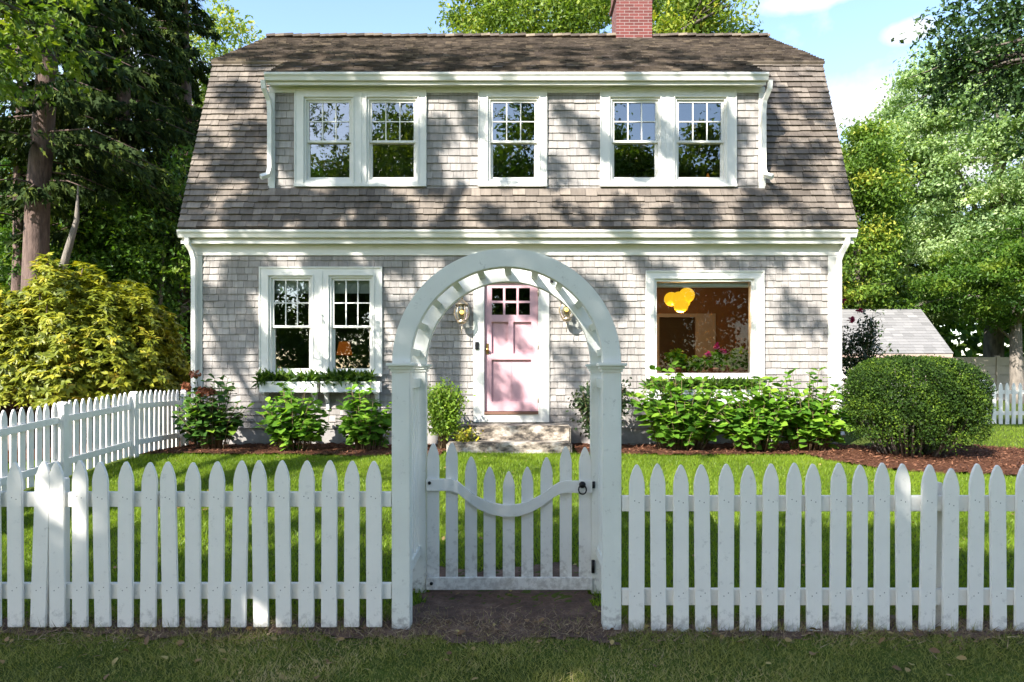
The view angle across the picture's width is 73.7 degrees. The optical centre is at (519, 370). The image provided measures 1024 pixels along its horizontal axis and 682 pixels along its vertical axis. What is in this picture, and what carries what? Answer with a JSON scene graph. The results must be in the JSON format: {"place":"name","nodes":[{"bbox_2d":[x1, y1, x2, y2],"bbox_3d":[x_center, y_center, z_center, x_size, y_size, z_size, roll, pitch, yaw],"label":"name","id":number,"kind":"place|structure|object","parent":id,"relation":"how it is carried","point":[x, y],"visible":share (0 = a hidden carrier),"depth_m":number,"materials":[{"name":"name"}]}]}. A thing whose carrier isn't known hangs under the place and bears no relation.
{"place":"outdoors","nodes":[
{"label":"outdoors","id":0,"kind":"place"},
{"bbox_2d":[0,400,1023,681],"bbox_3d":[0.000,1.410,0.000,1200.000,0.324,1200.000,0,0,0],"label":"lawn","id":1,"kind":"structure","parent":0,"point":[572,644],"depth_m":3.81,"materials":[{"name":"green plant"}]},
{"bbox_2d":[0,154,25,238],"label":"leafy tree","id":2,"kind":"object","parent":1,"relation":"on","point":[3,208],"visible":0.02,"depth_m":25.79,"materials":[{"name":"green plant"}]},
{"bbox_2d":[0,178,57,293],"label":"understory tree","id":3,"kind":"object","parent":1,"relation":"on","point":[6,261],"visible":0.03,"depth_m":18.29,"materials":[{"name":"green plant"}]},
{"bbox_2d":[0,1,92,291],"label":"spruce tree","id":4,"kind":"object","parent":1,"relation":"on","point":[15,280],"visible":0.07,"depth_m":17.39,"materials":[{"name":"green plant"}]},
{"bbox_2d":[0,29,100,175],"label":"leafy tree","id":5,"kind":"object","parent":1,"relation":"on","point":[6,162],"depth_m":32.91,"materials":[{"name":"green plant"}]},
{"bbox_2d":[0,0,122,106],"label":"oak tree","id":6,"kind":"object","parent":1,"relation":"on","point":[18,9],"visible":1,"depth_m":7.62,"materials":[{"name":"green plant"}]},
{"bbox_2d":[0,7,135,362],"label":"spruce tree","id":7,"kind":"object","parent":1,"relation":"on","point":[70,25],"depth_m":23.75,"materials":[{"name":"green plant"}]},
{"bbox_2d":[59,185,78,269],"bbox_3d":[-10.400,-1.438,15.602,0.668,5.604,0.220,0,0,0],"label":"bare trunk","id":8,"kind":"object","parent":1,"relation":"on","point":[66,254],"visible":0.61,"depth_m":15.56,"materials":[{"name":"grey plant"}]},
{"bbox_2d":[0,158,176,364],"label":"understory tree","id":9,"kind":"object","parent":1,"relation":"on","point":[76,247],"visible":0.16,"depth_m":17.38,"materials":[{"name":"green plant"}]},
{"bbox_2d":[0,0,178,419],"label":"spruce tree","id":10,"kind":"object","parent":1,"relation":"on","point":[43,181],"visible":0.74,"depth_m":15.90,"materials":[{"name":"green plant"}]},
{"bbox_2d":[0,389,188,490],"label":"picket fence","id":11,"kind":"object","parent":1,"relation":"on","point":[64,419],"visible":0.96,"depth_m":8.90,"materials":[{"name":"paint"}]},
{"bbox_2d":[0,0,197,415],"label":"spruce tree","id":12,"kind":"object","parent":1,"relation":"on","point":[133,121],"visible":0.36,"depth_m":18.97,"materials":[{"name":"green plant"}]},
{"bbox_2d":[8,429,193,461],"bbox_3d":[-8.660,1.251,11.820,6.120,0.068,5.400,0,0,0],"label":"shrub bed","id":13,"kind":"object","parent":1,"relation":"on","point":[192,442],"visible":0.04,"depth_m":11.12,"materials":[{"name":"brown soil"}]},
{"bbox_2d":[0,317,41,425],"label":"rhododendron","id":14,"kind":"object","parent":13,"relation":"on","point":[8,409],"depth_m":12.81,"materials":[{"name":"green plant"}]},
{"bbox_2d":[8,420,42,449],"bbox_3d":[-8.099,1.144,10.975,0.874,0.694,0.639,0,0,28],"label":"boulder","id":15,"kind":"object","parent":13,"relation":"on","point":[26,439],"visible":0.05,"depth_m":10.74,"materials":[{"name":"stone"}]},
{"bbox_2d":[0,252,190,443],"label":"rhododendron","id":16,"kind":"object","parent":13,"relation":"on","point":[100,330],"visible":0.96,"depth_m":11.13,"materials":[{"name":"green plant"}]},
{"bbox_2d":[57,144,194,418],"bbox_3d":[-9.663,-2.303,17.963,4.373,7.329,3.576,0,0,0],"label":"understory tree","id":17,"kind":"object","parent":1,"relation":"on","point":[171,268],"visible":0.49,"depth_m":17.41,"materials":[{"name":"green plant"}]},
{"bbox_2d":[98,199,177,377],"bbox_3d":[-14.003,-3.083,26.073,7.217,8.886,5.981,0,0,0],"label":"leafy tree","id":18,"kind":"object","parent":1,"relation":"on","point":[172,295],"depth_m":25.59,"materials":[{"name":"green plant"}]},
{"bbox_2d":[132,0,224,406],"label":"spruce tree","id":19,"kind":"object","parent":1,"relation":"on","point":[199,69],"visible":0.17,"depth_m":22.77,"materials":[{"name":"green plant"}]},
{"bbox_2d":[151,0,265,289],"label":"leafy tree","id":20,"kind":"object","parent":1,"relation":"on","point":[210,51],"visible":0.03,"depth_m":29.37,"materials":[{"name":"green plant"}]},
{"bbox_2d":[450,420,483,441],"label":"bush","id":21,"kind":"object","parent":1,"relation":"on","point":[459,437],"visible":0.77,"depth_m":10.68,"materials":[{"name":"yellow plant"}]},
{"bbox_2d":[0,456,1014,681],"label":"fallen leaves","id":22,"kind":"object","parent":1,"relation":"on","point":[787,639],"visible":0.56,"depth_m":3.89,"materials":[{"name":"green plant"}]},
{"bbox_2d":[446,440,571,452],"bbox_3d":[-0.162,1.232,10.688,1.935,0.255,0.415,0,0,0],"label":"stone step","id":23,"kind":"object","parent":1,"relation":"on","point":[519,446],"visible":0.53,"depth_m":10.48,"materials":[{"name":"grey stone"}]},
{"bbox_2d":[0,601,1023,681],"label":"verge grass","id":24,"kind":"structure","parent":1,"relation":"on","point":[514,652],"depth_m":3.69,"materials":[{"name":"green plant"}]},
{"bbox_2d":[0,562,1023,645],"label":"bare earth","id":25,"kind":"structure","parent":1,"relation":"on","point":[470,602],"depth_m":4.23,"materials":[{"name":"brown soil"}]},
{"bbox_2d":[0,460,391,627],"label":"picket fence","id":26,"kind":"object","parent":25,"relation":"on","point":[50,590],"visible":0.98,"depth_m":4.08,"materials":[{"name":"paint"}]},
{"bbox_2d":[386,249,626,629],"bbox_3d":[-0.079,0.427,4.490,1.440,2.326,0.840,0,0,0],"label":"garden arbor","id":27,"kind":"object","parent":25,"relation":"on","point":[438,294],"visible":0.96,"depth_m":4.11,"materials":[{"name":"paint"}]},
{"bbox_2d":[426,443,594,589],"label":"picket gate","id":28,"kind":"structure","parent":27,"relation":"attached to","point":[508,510],"depth_m":4.79,"materials":[{"name":"paint"}]},
{"bbox_2d":[0,610,1022,633],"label":"fence foot grass","id":29,"kind":"structure","parent":25,"relation":"on","point":[190,627],"depth_m":4.07,"materials":[{"name":"green plant"}]},
{"bbox_2d":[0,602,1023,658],"bbox_3d":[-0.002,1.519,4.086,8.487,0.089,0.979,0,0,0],"label":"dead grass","id":30,"kind":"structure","parent":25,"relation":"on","point":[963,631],"depth_m":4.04,"materials":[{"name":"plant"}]},
{"bbox_2d":[621,463,1023,631],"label":"picket fence","id":31,"kind":"object","parent":25,"relation":"on","point":[939,595],"visible":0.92,"depth_m":4.08,"materials":[{"name":"paint"}]},
{"bbox_2d":[453,423,570,441],"bbox_3d":[-0.123,1.070,11.170,1.880,0.380,0.540,0,0,0],"label":"stone step","id":32,"kind":"object","parent":1,"relation":"on","point":[526,431],"visible":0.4,"depth_m":10.90,"materials":[{"name":"grey stone"}]},
{"bbox_2d":[177,0,857,444],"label":"house","id":33,"kind":"structure","parent":1,"relation":"on","point":[357,190],"depth_m":11.52,"materials":[{"name":"grey wood"}]},
{"bbox_2d":[258,381,319,407],"bbox_3d":[-3.807,0.414,11.344,0.966,0.478,0.272,0,0,0],"label":"window box","id":34,"kind":"object","parent":33,"relation":"attached to","point":[267,388],"visible":0.73,"depth_m":11.22,"materials":[{"name":"paint"}]},
{"bbox_2d":[251,364,322,389],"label":"trailing fern","id":35,"kind":"object","parent":34,"relation":"in","point":[279,375],"visible":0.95,"depth_m":11.24,"materials":[{"name":"green plant"}]},
{"bbox_2d":[269,276,311,372],"bbox_3d":[-3.848,-0.771,11.550,0.733,1.649,0.140,0,0,0],"label":"window","id":36,"kind":"structure","parent":33,"relation":"in","point":[285,285],"depth_m":11.52,"materials":[{"name":"paint"}]},
{"bbox_2d":[304,98,352,180],"bbox_3d":[-3.245,-3.926,11.670,0.828,1.427,0.140,0,0,0],"label":"window","id":37,"kind":"structure","parent":33,"relation":"in","point":[307,142],"depth_m":11.63,"materials":[{"name":"paint"}]},
{"bbox_2d":[320,381,381,409],"bbox_3d":[-2.787,0.414,11.344,0.987,0.478,0.272,0,0,0],"label":"window box","id":38,"kind":"object","parent":33,"relation":"attached to","point":[326,390],"visible":0.86,"depth_m":11.22,"materials":[{"name":"paint"}]},
{"bbox_2d":[316,366,377,388],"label":"trailing fern","id":39,"kind":"object","parent":38,"relation":"in","point":[349,375],"visible":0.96,"depth_m":11.20,"materials":[{"name":"green plant"}]},
{"bbox_2d":[329,276,372,372],"bbox_3d":[-2.829,-0.771,11.550,0.744,1.649,0.140,0,0,0],"label":"window","id":40,"kind":"structure","parent":33,"relation":"in","point":[345,285],"depth_m":11.52,"materials":[{"name":"paint"}]},
{"bbox_2d":[367,98,417,180],"bbox_3d":[-2.162,-3.926,11.670,0.860,1.427,0.140,0,0,0],"label":"window","id":41,"kind":"structure","parent":33,"relation":"in","point":[370,142],"depth_m":11.63,"materials":[{"name":"paint"}]},
{"bbox_2d":[454,297,469,334],"bbox_3d":[-0.957,-0.936,11.336,0.268,0.678,0.310,0,0,0],"label":"wall lantern","id":42,"kind":"object","parent":33,"relation":"attached to","point":[461,308],"depth_m":11.26,"materials":[{"name":"silver metal"}]},
{"bbox_2d":[475,342,478,349],"bbox_3d":[-0.717,-0.420,11.444,0.065,0.129,0.027,0,0,0],"label":"doorbell","id":43,"kind":"object","parent":33,"relation":"attached to","point":[476,345],"visible":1,"depth_m":11.43,"materials":[{"name":"black plastic"}]},
{"bbox_2d":[485,283,538,410],"bbox_3d":[-0.122,-0.406,11.503,0.929,2.173,0.133,0,0,0],"label":"door","id":44,"kind":"structure","parent":33,"relation":"in","point":[511,341],"depth_m":11.51,"materials":[{"name":"paint"}]},
{"bbox_2d":[488,98,538,180],"bbox_3d":[-0.103,-3.926,11.670,0.860,1.427,0.140,0,0,0],"label":"window","id":45,"kind":"structure","parent":33,"relation":"in","point":[490,100],"depth_m":11.63,"materials":[{"name":"paint"}]},
{"bbox_2d":[559,302,572,331],"bbox_3d":[0.776,-0.979,11.336,0.268,0.678,0.310,0,0,0],"label":"wall lantern","id":46,"kind":"object","parent":33,"relation":"attached to","point":[563,309],"depth_m":11.27,"materials":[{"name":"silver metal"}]},
{"bbox_2d":[610,98,659,180],"bbox_3d":[1.960,-3.926,11.670,0.849,1.427,0.140,0,0,0],"label":"window","id":47,"kind":"structure","parent":33,"relation":"in","point":[656,142],"depth_m":11.63,"materials":[{"name":"paint"}]},
{"bbox_2d":[664,288,694,312],"bbox_3d":[3.018,-1.461,12.885,0.562,0.738,0.419,0,0,0],"label":"pendant lamp","id":48,"kind":"object","parent":33,"relation":"hanging from","point":[681,300],"visible":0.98,"depth_m":12.76,"materials":[{"name":"yellow glass"}]},
{"bbox_2d":[675,98,725,180],"bbox_3d":[3.071,-3.926,11.670,0.871,1.427,0.140,0,0,0],"label":"window","id":49,"kind":"structure","parent":33,"relation":"in","point":[722,142],"depth_m":11.63,"materials":[{"name":"paint"}]},
{"bbox_2d":[646,390,760,403],"bbox_3d":[3.050,0.579,11.344,1.913,0.535,0.272,0,0,0],"label":"window box","id":50,"kind":"object","parent":33,"relation":"attached to","point":[685,392],"visible":0.08,"depth_m":11.22,"materials":[{"name":"paint"}]},
{"bbox_2d":[642,374,763,395],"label":"trailing fern","id":51,"kind":"object","parent":50,"relation":"in","point":[725,381],"visible":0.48,"depth_m":11.23,"materials":[{"name":"green plant"}]},
{"bbox_2d":[655,279,753,375],"bbox_3d":[3.099,-0.728,11.559,1.671,1.627,0.159,0,0,0],"label":"window","id":52,"kind":"structure","parent":33,"relation":"in","point":[659,283],"depth_m":11.49,"materials":[{"name":"paint"}]},
{"bbox_2d":[663,348,687,372],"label":"potted geranium","id":53,"kind":"object","parent":52,"relation":"on","point":[672,356],"visible":0.88,"depth_m":11.87,"materials":[{"name":"plant"}]},
{"bbox_2d":[681,355,704,372],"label":"potted geranium","id":54,"kind":"object","parent":52,"relation":"on","point":[693,365],"visible":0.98,"depth_m":11.88,"materials":[{"name":"plant"}]},
{"bbox_2d":[699,342,728,372],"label":"potted geranium","id":55,"kind":"object","parent":52,"relation":"on","point":[715,362],"visible":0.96,"depth_m":11.87,"materials":[{"name":"plant"}]},
{"bbox_2d":[726,346,748,372],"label":"potted geranium","id":56,"kind":"object","parent":52,"relation":"on","point":[740,365],"visible":0.98,"depth_m":11.87,"materials":[{"name":"plant"}]},
{"bbox_2d":[144,441,1023,474],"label":"mulch bed","id":57,"kind":"object","parent":1,"relation":"on","point":[947,461],"visible":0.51,"depth_m":10.18,"materials":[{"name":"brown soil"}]},
{"bbox_2d":[171,370,253,448],"bbox_3d":[-4.820,0.603,10.711,1.243,1.290,0.726,0,0,0],"label":"hydrangea bush","id":58,"kind":"object","parent":57,"relation":"on","point":[217,431],"visible":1,"depth_m":10.61,"materials":[{"name":"green plant"}]},
{"bbox_2d":[254,380,332,450],"bbox_3d":[-3.512,0.707,10.581,1.243,1.110,0.784,0,0,0],"label":"hydrangea bush","id":59,"kind":"object","parent":57,"relation":"on","point":[303,427],"visible":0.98,"depth_m":10.51,"materials":[{"name":"green plant"}]},
{"bbox_2d":[336,380,391,449],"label":"hydrangea bush","id":60,"kind":"object","parent":57,"relation":"on","point":[363,426],"visible":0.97,"depth_m":10.49,"materials":[{"name":"green plant"}]},
{"bbox_2d":[427,377,475,450],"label":"privet bush","id":61,"kind":"object","parent":57,"relation":"on","point":[443,406],"visible":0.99,"depth_m":10.66,"materials":[{"name":"green plant"}]},
{"bbox_2d":[566,377,633,438],"bbox_3d":[1.260,0.634,10.682,0.998,1.260,0.917,0,0,23],"label":"holly bush","id":62,"kind":"object","parent":57,"relation":"on","point":[584,403],"visible":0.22,"depth_m":10.61,"materials":[{"name":"green plant"}]},
{"bbox_2d":[625,361,737,450],"bbox_3d":[2.478,0.542,10.581,1.709,1.412,1.069,0,0,0],"label":"hydrangea bush","id":63,"kind":"object","parent":57,"relation":"on","point":[680,423],"visible":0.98,"depth_m":10.45,"materials":[{"name":"green plant"}]},
{"bbox_2d":[710,376,805,451],"bbox_3d":[3.637,0.669,10.556,1.491,1.184,1.011,0,0,0],"label":"hydrangea bush","id":64,"kind":"object","parent":57,"relation":"on","point":[758,418],"visible":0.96,"depth_m":10.38,"materials":[{"name":"green plant"}]},
{"bbox_2d":[773,367,857,450],"bbox_3d":[4.527,0.598,10.639,1.434,1.320,0.964,0,0,0],"label":"hydrangea bush","id":65,"kind":"object","parent":57,"relation":"on","point":[821,423],"visible":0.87,"depth_m":10.50,"materials":[{"name":"green plant"}]},
{"bbox_2d":[840,354,998,457],"bbox_3d":[5.773,0.503,9.998,1.814,1.514,1.740,0,0,0],"label":"boxwood","id":66,"kind":"object","parent":57,"relation":"on","point":[950,395],"visible":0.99,"depth_m":9.47,"materials":[{"name":"green plant"}]},
{"bbox_2d":[423,0,763,33],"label":"maple tree","id":67,"kind":"object","parent":1,"relation":"on","point":[574,16],"visible":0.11,"depth_m":22.90,"materials":[{"name":"green plant"}]},
{"bbox_2d":[842,298,898,433],"bbox_3d":[6.766,-0.078,13.566,1.297,2.680,1.078,0,0,0],"label":"rose bush","id":68,"kind":"object","parent":1,"relation":"on","point":[869,335],"visible":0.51,"depth_m":13.51,"materials":[{"name":"green plant"}]},
{"bbox_2d":[839,115,927,314],"bbox_3d":[13.493,-4.275,27.218,4.953,11.270,5.659,0,0,0],"label":"maple tree","id":69,"kind":"object","parent":1,"relation":"on","point":[878,188],"visible":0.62,"depth_m":25.96,"materials":[{"name":"green plant"}]},
{"bbox_2d":[842,309,953,401],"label":"garage","id":70,"kind":"structure","parent":1,"relation":"on","point":[912,332],"depth_m":24.87,"materials":[{"name":"grey wood"}]},
{"bbox_2d":[839,93,971,331],"bbox_3d":[19.144,-6.040,34.999,8.310,14.805,9.030,0,0,0],"label":"locust tree","id":71,"kind":"object","parent":1,"relation":"on","point":[940,321],"visible":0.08,"depth_m":32.77,"materials":[{"name":"green plant"}]},
{"bbox_2d":[847,1,1023,356],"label":"locust tree","id":72,"kind":"object","parent":1,"relation":"on","point":[1000,192],"visible":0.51,"depth_m":28.74,"materials":[{"name":"green plant"}]},
{"bbox_2d":[886,211,1023,403],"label":"street maple","id":73,"kind":"object","parent":1,"relation":"on","point":[1003,263],"visible":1,"depth_m":26.20,"materials":[{"name":"green plant"}]},
{"bbox_2d":[891,0,1023,157],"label":"oak tree","id":74,"kind":"object","parent":1,"relation":"on","point":[1008,20],"visible":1,"depth_m":10.26,"materials":[{"name":"green plant"}]},
{"bbox_2d":[894,212,1023,356],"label":"woods","id":75,"kind":"object","parent":1,"relation":"on","point":[970,341],"depth_m":42.43,"materials":[{"name":"green plant"}]},
{"bbox_2d":[942,356,1023,399],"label":"board fence","id":76,"kind":"object","parent":1,"relation":"on","point":[996,368],"visible":0.21,"depth_m":29.00,"materials":[{"name":"grey wood"}]},
{"bbox_2d":[976,379,1023,423],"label":"picket fence","id":77,"kind":"object","parent":1,"relation":"on","point":[1000,412],"visible":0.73,"depth_m":16.18,"materials":[{"name":"paint"}]},
{"bbox_2d":[0,0,1023,355],"label":"sky","id":78,"kind":"structure","parent":0,"point":[853,38],"materials":[{"name":"blue"}]},
{"bbox_3d":[-3.250,0.333,13.350,2.700,0.742,0.900,0,0,0],"label":"kitchen table","id":79,"kind":"object","parent":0,"visible":0},
{"bbox_2d":[336,342,351,367],"bbox_3d":[-3.441,-0.305,13.400,0.300,0.530,0.295,0,0,0],"label":"table lamp","id":80,"kind":"object","parent":79,"relation":"on","point":[344,349],"visible":0.91,"depth_m":13.30,"materials":[{"name":"orange fabric"}]}
]}

